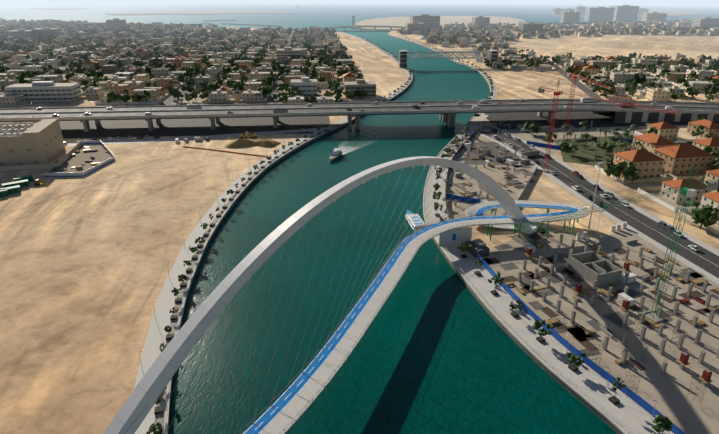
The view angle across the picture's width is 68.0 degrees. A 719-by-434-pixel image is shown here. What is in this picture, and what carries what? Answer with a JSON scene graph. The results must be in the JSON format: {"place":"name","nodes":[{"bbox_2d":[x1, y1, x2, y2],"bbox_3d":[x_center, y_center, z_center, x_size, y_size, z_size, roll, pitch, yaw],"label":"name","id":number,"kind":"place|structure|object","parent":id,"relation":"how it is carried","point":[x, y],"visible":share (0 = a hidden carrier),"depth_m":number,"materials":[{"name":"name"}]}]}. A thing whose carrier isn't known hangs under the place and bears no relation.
{"place":"outdoors","nodes":[
{"label":"outdoors","id":0,"kind":"place"},
{"bbox_2d":[30,7,86,9],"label":"island ground","id":1,"kind":"structure","parent":0,"point":[63,8],"depth_m":2755.64,"materials":[{"name":"beige sand"}]},
{"bbox_2d":[0,28,356,104],"bbox_3d":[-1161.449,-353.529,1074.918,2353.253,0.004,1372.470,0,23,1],"label":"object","id":2,"kind":"structure","parent":0,"point":[170,100],"depth_m":637.04,"materials":[{"name":"plant"}]},
{"bbox_2d":[0,19,367,102],"bbox_3d":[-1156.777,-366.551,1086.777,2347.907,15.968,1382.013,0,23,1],"label":"city trees","id":3,"kind":"object","parent":2,"relation":"on","point":[325,58],"visible":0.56,"depth_m":741.24,"materials":[{"name":"green plant"}]},
{"bbox_2d":[0,18,357,105],"bbox_3d":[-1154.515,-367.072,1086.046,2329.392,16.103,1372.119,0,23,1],"label":"city houses","id":4,"kind":"structure","parent":0,"point":[223,94],"depth_m":713.87,"materials":[{"name":"paint"}]},
{"bbox_2d":[65,127,328,146],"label":"road","id":5,"kind":"structure","parent":0,"point":[203,137],"depth_m":388.60,"materials":[{"name":"grey asphalt"}]},
{"bbox_2d":[106,11,294,14],"bbox_3d":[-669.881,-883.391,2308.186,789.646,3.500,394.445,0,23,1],"label":"island ground","id":6,"kind":"structure","parent":0,"point":[203,12],"depth_m":2256.89,"materials":[{"name":"beige sand"}]},
{"bbox_2d":[0,27,411,433],"bbox_3d":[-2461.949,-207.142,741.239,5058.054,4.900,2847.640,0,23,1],"label":"ground","id":7,"kind":"structure","parent":0,"point":[86,260],"depth_m":216.77,"materials":[{"name":"beige sand"}]},
{"bbox_2d":[0,174,33,196],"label":"buses","id":8,"kind":"object","parent":7,"relation":"on","point":[17,184],"visible":1,"depth_m":288.46,"materials":[{"name":"green"}]},
{"bbox_2d":[0,118,82,171],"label":"plant building","id":9,"kind":"structure","parent":7,"relation":"on","point":[39,145],"depth_m":325.08,"materials":[{"name":"concrete"}]},
{"bbox_2d":[43,140,114,176],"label":"site compound","id":10,"kind":"object","parent":7,"relation":"on","point":[84,160],"visible":0.94,"depth_m":335.04,"materials":[{"name":"white paint"}]},
{"bbox_2d":[64,136,209,144],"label":"parked vehicles","id":11,"kind":"object","parent":7,"relation":"on","point":[176,139],"visible":0.42,"depth_m":380.75,"materials":[{"name":"white paint"}]},
{"bbox_2d":[34,132,256,185],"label":"excavators","id":12,"kind":"object","parent":7,"relation":"on","point":[39,183],"visible":1,"depth_m":382.94,"materials":[{"name":"yellow metal"}]},
{"bbox_2d":[183,146,268,156],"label":"traffic barriers","id":13,"kind":"object","parent":7,"relation":"on","point":[227,151],"visible":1,"depth_m":353.57,"materials":[{"name":"orange"}]},
{"bbox_2d":[225,138,280,148],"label":"spoil heap","id":14,"kind":"object","parent":7,"relation":"on","point":[242,142],"visible":1,"depth_m":366.94,"materials":[{"name":"brown soil"}]},
{"bbox_2d":[103,156,537,433],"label":"bridge arch","id":15,"kind":"structure","parent":7,"relation":"on","point":[158,375],"depth_m":124.69,"materials":[{"name":"white metal"}]},
{"bbox_2d":[125,170,502,433],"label":"pedestrian bridge","id":16,"kind":"structure","parent":15,"relation":"hanging from","point":[316,296],"depth_m":139.00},
{"bbox_2d":[239,198,589,433],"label":"pedestrian bridge deck","id":17,"kind":"structure","parent":16,"relation":"hanging from","point":[285,411],"depth_m":163.56,"materials":[{"name":"metal"}]},
{"bbox_2d":[184,20,285,26],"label":"breakwater","id":18,"kind":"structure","parent":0,"point":[235,24],"depth_m":1597.44,"materials":[{"name":"grey stone"}]},
{"bbox_2d":[79,16,577,31],"bbox_3d":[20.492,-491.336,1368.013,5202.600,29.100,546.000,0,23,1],"label":"distant bridge","id":19,"kind":"structure","parent":0,"point":[359,27],"depth_m":1363.13,"materials":[{"name":"concrete"}]},
{"bbox_2d":[0,0,718,433],"bbox_3d":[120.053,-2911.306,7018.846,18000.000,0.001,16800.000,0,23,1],"label":"water","id":20,"kind":"structure","parent":0,"point":[438,350],"depth_m":195.44,"materials":[{"name":"teal liquid"}]},
{"bbox_2d":[330,148,343,161],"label":"motor yacht","id":21,"kind":"object","parent":20,"relation":"on","point":[336,153],"visible":0.98,"depth_m":346.25,"materials":[{"name":"white"}]},
{"bbox_2d":[338,136,377,154],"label":"boat wake","id":22,"kind":"object","parent":20,"relation":"on","point":[344,150],"depth_m":368.81,"materials":[{"name":"white liquid"}]},
{"bbox_2d":[49,0,684,7],"bbox_3d":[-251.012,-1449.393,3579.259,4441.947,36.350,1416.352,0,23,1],"label":"ships","id":23,"kind":"object","parent":20,"relation":"on","point":[306,7],"visible":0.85,"depth_m":3218.84,"materials":[{"name":"grey"}]},
{"bbox_2d":[405,209,425,231],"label":"water bus","id":24,"kind":"object","parent":20,"relation":"in","point":[410,216],"visible":0.77,"depth_m":246.73,"materials":[{"name":"white"}]},
{"bbox_2d":[0,111,718,138],"bbox_3d":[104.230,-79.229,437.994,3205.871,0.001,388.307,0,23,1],"label":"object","id":25,"kind":"structure","parent":0,"point":[137,128],"depth_m":425.49,"materials":[{"name":"concrete"}]},
{"bbox_2d":[13,112,555,131],"bbox_3d":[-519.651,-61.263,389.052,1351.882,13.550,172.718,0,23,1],"label":"bridge piers","id":26,"kind":"structure","parent":25,"relation":"on","point":[448,119],"depth_m":419.27,"materials":[{"name":"concrete"}]},
{"bbox_2d":[0,99,718,121],"bbox_3d":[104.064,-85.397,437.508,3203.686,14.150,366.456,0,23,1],"label":"highway bridge","id":27,"kind":"structure","parent":26,"relation":"on","point":[243,110],"depth_m":422.57,"materials":[{"name":"concrete"}]},
{"bbox_2d":[36,97,672,116],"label":"cars","id":28,"kind":"object","parent":27,"relation":"on","point":[199,106],"visible":0.92,"depth_m":422.95,"materials":[{"name":"white paint"}]},
{"bbox_2d":[23,88,689,117],"bbox_3d":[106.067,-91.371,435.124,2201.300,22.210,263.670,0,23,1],"label":"road bridge lamp posts","id":29,"kind":"object","parent":27,"relation":"on","point":[345,100],"visible":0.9,"depth_m":424.22,"materials":[{"name":"silver metal"}]},
{"bbox_2d":[134,32,671,433],"bbox_3d":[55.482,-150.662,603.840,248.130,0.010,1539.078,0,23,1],"label":"promenade pavement","id":30,"kind":"structure","parent":0,"point":[631,415],"depth_m":179.92,"materials":[{"name":"grey concrete"}]},
{"bbox_2d":[154,39,619,414],"bbox_3d":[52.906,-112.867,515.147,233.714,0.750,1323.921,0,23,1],"label":"promenade planters","id":31,"kind":"object","parent":30,"relation":"on","point":[540,339],"visible":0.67,"depth_m":196.15,"materials":[{"name":"grey"}]},
{"bbox_2d":[146,37,672,433],"bbox_3d":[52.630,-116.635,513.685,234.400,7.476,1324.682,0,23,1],"label":"promenade trees","id":32,"kind":"object","parent":31,"relation":"in","point":[663,424],"visible":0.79,"depth_m":185.69,"materials":[{"name":"green plant"}]},
{"bbox_2d":[163,44,626,430],"bbox_3d":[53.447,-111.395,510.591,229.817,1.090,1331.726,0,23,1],"label":"promenade railings","id":33,"kind":"object","parent":30,"relation":"on","point":[436,236],"visible":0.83,"depth_m":186.45,"materials":[{"name":"silver metal"}]},
{"bbox_2d":[139,40,656,420],"bbox_3d":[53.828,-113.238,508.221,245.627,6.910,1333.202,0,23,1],"label":"lamp posts","id":34,"kind":"object","parent":30,"relation":"on","point":[443,197],"visible":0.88,"depth_m":199.31,"materials":[{"name":"silver metal"}]},
{"bbox_2d":[438,227,471,245],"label":"building","id":35,"kind":"structure","parent":30,"relation":"on","point":[458,236],"depth_m":225.06,"materials":[{"name":"white paint"}]},
{"bbox_2d":[351,16,525,29],"bbox_3d":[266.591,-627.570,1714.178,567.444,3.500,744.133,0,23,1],"label":"island sand","id":36,"kind":"structure","parent":0,"point":[399,21],"depth_m":1703.16,"materials":[{"name":"beige sand"}]},
{"bbox_2d":[388,23,718,433],"bbox_3d":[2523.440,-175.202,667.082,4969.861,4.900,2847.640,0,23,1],"label":"ground","id":37,"kind":"structure","parent":0,"point":[516,84],"depth_m":539.80,"materials":[{"name":"beige sand"}]},
{"bbox_2d":[4,5,718,101],"bbox_3d":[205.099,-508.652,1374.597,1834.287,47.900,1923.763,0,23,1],"label":"large buildings","id":38,"kind":"structure","parent":37,"relation":"on","point":[37,91],"depth_m":1125.58,"materials":[{"name":"beige concrete"}]},
{"bbox_2d":[165,32,627,433],"bbox_3d":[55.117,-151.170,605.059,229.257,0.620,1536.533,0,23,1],"label":"quay coping","id":39,"kind":"object","parent":37,"relation":"on","point":[601,412],"visible":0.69,"depth_m":185.71,"materials":[{"name":"concrete"}]},
{"bbox_2d":[399,50,498,67],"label":"footbridge","id":40,"kind":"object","parent":37,"relation":"on","point":[491,57],"visible":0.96,"depth_m":724.64,"materials":[{"name":"white paint"}]},
{"bbox_2d":[465,207,578,240],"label":"bridge support columns","id":41,"kind":"structure","parent":37,"relation":"on","point":[569,222],"depth_m":234.53,"materials":[{"name":"grey concrete"}]},
{"bbox_2d":[445,130,685,433],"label":"site hoarding","id":42,"kind":"object","parent":37,"relation":"on","point":[632,395],"visible":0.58,"depth_m":165.88,"materials":[{"name":"blue metal"}]},
{"bbox_2d":[441,119,718,404],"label":"construction site","id":43,"kind":"object","parent":37,"relation":"on","point":[602,271],"visible":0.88,"depth_m":196.89,"materials":[{"name":"concrete"}]},
{"bbox_2d":[515,165,718,323],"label":"tower crane","id":44,"kind":"object","parent":43,"relation":"on","point":[712,185],"visible":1,"depth_m":160.39,"materials":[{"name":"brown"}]},
{"bbox_2d":[446,124,718,433],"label":"ground slab","id":45,"kind":"structure","parent":37,"relation":"on","point":[668,392],"depth_m":181.07,"materials":[{"name":"beige concrete"}]},
{"bbox_2d":[558,135,631,165],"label":"lawn","id":46,"kind":"structure","parent":37,"relation":"on","point":[587,156],"depth_m":353.30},
{"bbox_2d":[560,122,640,158],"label":"trees","id":47,"kind":"object","parent":46,"relation":"on","point":[611,146],"visible":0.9,"depth_m":350.89,"materials":[{"name":"green plant"}]},
{"bbox_2d":[588,162,603,230],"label":"floodlight mast","id":48,"kind":"object","parent":37,"relation":"on","point":[600,164],"visible":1,"depth_m":231.43,"materials":[{"name":"metal"}]},
{"bbox_2d":[538,65,677,172],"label":"tower cranes","id":49,"kind":"object","parent":37,"relation":"on","point":[542,90],"visible":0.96,"depth_m":307.27,"materials":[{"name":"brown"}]},
{"bbox_2d":[592,111,718,122],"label":"retaining wall","id":50,"kind":"structure","parent":37,"relation":"on","point":[623,116],"depth_m":432.71,"materials":[{"name":"concrete"}]},
{"bbox_2d":[402,19,718,101],"bbox_3d":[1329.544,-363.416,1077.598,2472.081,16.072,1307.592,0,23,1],"label":"city houses","id":51,"kind":"structure","parent":0,"point":[619,78],"depth_m":723.55,"materials":[{"name":"paint"}]},
{"bbox_2d":[421,24,718,99],"bbox_3d":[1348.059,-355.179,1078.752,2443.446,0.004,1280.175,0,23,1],"label":"road","id":52,"kind":"structure","parent":0,"point":[562,71],"depth_m":747.23,"materials":[{"name":"grey asphalt"}]},
{"bbox_2d":[397,20,718,102],"bbox_3d":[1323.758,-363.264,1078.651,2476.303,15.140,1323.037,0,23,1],"label":"city trees","id":53,"kind":"object","parent":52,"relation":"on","point":[640,77],"visible":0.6,"depth_m":742.35,"materials":[{"name":"green plant"}]},
{"bbox_2d":[476,130,718,284],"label":"side street road","id":54,"kind":"structure","parent":0,"point":[643,224],"depth_m":255.67,"materials":[{"name":"grey asphalt"}]},
{"bbox_2d":[491,133,698,250],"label":"cars","id":55,"kind":"object","parent":54,"relation":"on","point":[664,225],"visible":0.9,"depth_m":277.87,"materials":[{"name":"white paint"}]},
{"bbox_2d":[550,9,701,17],"bbox_3d":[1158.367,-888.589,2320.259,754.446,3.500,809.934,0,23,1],"label":"island ground","id":56,"kind":"structure","parent":0,"point":[676,13],"depth_m":2315.39,"materials":[{"name":"beige sand"}]},
{"bbox_2d":[635,143,718,237],"bbox_3d":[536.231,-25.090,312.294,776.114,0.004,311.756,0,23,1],"label":"boundary wall","id":57,"kind":"structure","parent":0,"point":[667,201],"depth_m":268.66,"materials":[{"name":"concrete"}]},
{"bbox_2d":[524,117,718,228],"bbox_3d":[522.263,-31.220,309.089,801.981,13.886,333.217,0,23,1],"label":"trees","id":58,"kind":"object","parent":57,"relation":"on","point":[706,215],"visible":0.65,"depth_m":300.05,"materials":[{"name":"green plant"}]},
{"bbox_2d":[595,119,718,235],"bbox_3d":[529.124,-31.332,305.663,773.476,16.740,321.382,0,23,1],"label":"houses","id":59,"kind":"structure","parent":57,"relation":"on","point":[652,156],"depth_m":307.43,"materials":[{"name":"paint"}]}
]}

